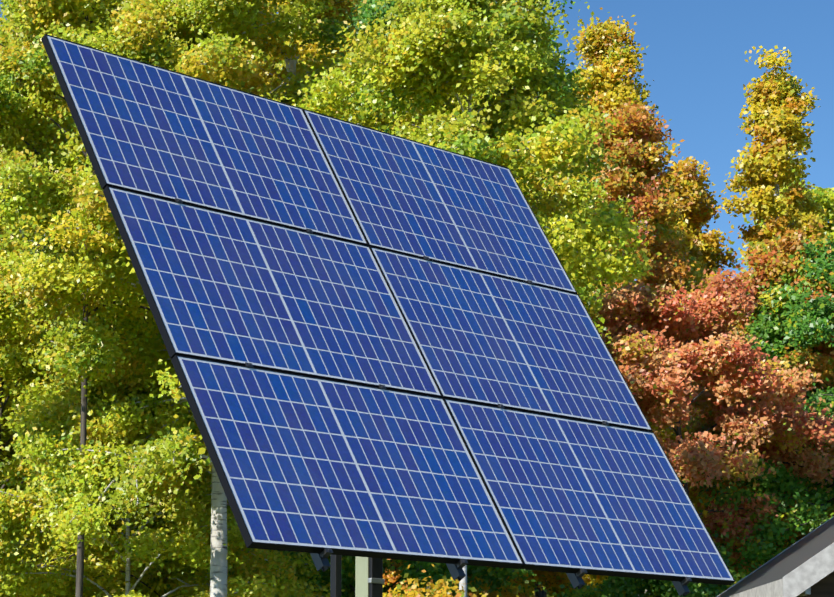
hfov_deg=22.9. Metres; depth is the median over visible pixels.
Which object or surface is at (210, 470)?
tree sapling
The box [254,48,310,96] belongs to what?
tree
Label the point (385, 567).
tree sapling
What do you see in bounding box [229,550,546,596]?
tree sapling
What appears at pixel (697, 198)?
yellow tree
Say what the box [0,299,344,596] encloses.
tree
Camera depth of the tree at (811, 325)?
25.63 m
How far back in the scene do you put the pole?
9.93 m
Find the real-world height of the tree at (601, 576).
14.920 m
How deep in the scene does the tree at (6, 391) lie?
26.89 m
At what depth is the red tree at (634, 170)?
28.79 m
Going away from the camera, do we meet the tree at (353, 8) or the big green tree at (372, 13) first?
the big green tree at (372, 13)
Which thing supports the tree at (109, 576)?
on the ground
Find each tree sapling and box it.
[130,442,273,594]
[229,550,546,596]
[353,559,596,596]
[354,561,390,585]
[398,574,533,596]
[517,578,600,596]
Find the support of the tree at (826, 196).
on the ground
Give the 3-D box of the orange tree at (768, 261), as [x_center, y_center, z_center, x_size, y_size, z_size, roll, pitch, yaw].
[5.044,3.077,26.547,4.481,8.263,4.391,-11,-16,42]
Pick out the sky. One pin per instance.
(695, 58)
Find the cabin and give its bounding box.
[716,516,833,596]
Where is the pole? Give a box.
[330,554,384,596]
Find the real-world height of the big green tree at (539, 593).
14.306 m
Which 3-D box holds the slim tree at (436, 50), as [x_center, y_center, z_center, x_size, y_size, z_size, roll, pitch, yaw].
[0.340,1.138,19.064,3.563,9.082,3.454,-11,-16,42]
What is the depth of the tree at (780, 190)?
60.51 m
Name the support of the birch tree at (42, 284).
on the ground
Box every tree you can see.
[0,0,203,596]
[0,0,238,568]
[0,0,430,596]
[0,1,234,589]
[0,232,193,596]
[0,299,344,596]
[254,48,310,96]
[337,0,666,596]
[341,0,399,571]
[342,0,369,55]
[353,0,601,177]
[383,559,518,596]
[405,71,637,584]
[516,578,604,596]
[517,25,565,596]
[534,274,630,596]
[547,533,766,596]
[560,5,747,595]
[571,92,703,363]
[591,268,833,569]
[641,156,737,422]
[670,223,833,572]
[695,236,833,567]
[710,45,831,547]
[738,170,805,268]
[785,180,833,244]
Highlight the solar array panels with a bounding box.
[41,34,735,596]
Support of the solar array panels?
attached to the pole
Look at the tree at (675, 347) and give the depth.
24.13 m
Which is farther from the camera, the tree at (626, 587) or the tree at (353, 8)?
the tree at (353, 8)
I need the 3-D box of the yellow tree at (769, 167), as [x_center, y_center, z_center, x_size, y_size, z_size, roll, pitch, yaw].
[6.798,2.256,37.592,3.019,14.282,3.323,-11,-16,42]
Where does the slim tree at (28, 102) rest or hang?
on the ground
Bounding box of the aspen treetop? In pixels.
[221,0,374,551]
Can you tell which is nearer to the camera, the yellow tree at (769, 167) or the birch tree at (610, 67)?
the birch tree at (610, 67)
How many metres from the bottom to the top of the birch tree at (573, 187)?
10.035 m
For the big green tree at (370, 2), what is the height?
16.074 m
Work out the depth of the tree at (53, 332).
28.13 m
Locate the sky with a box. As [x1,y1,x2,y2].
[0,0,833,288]

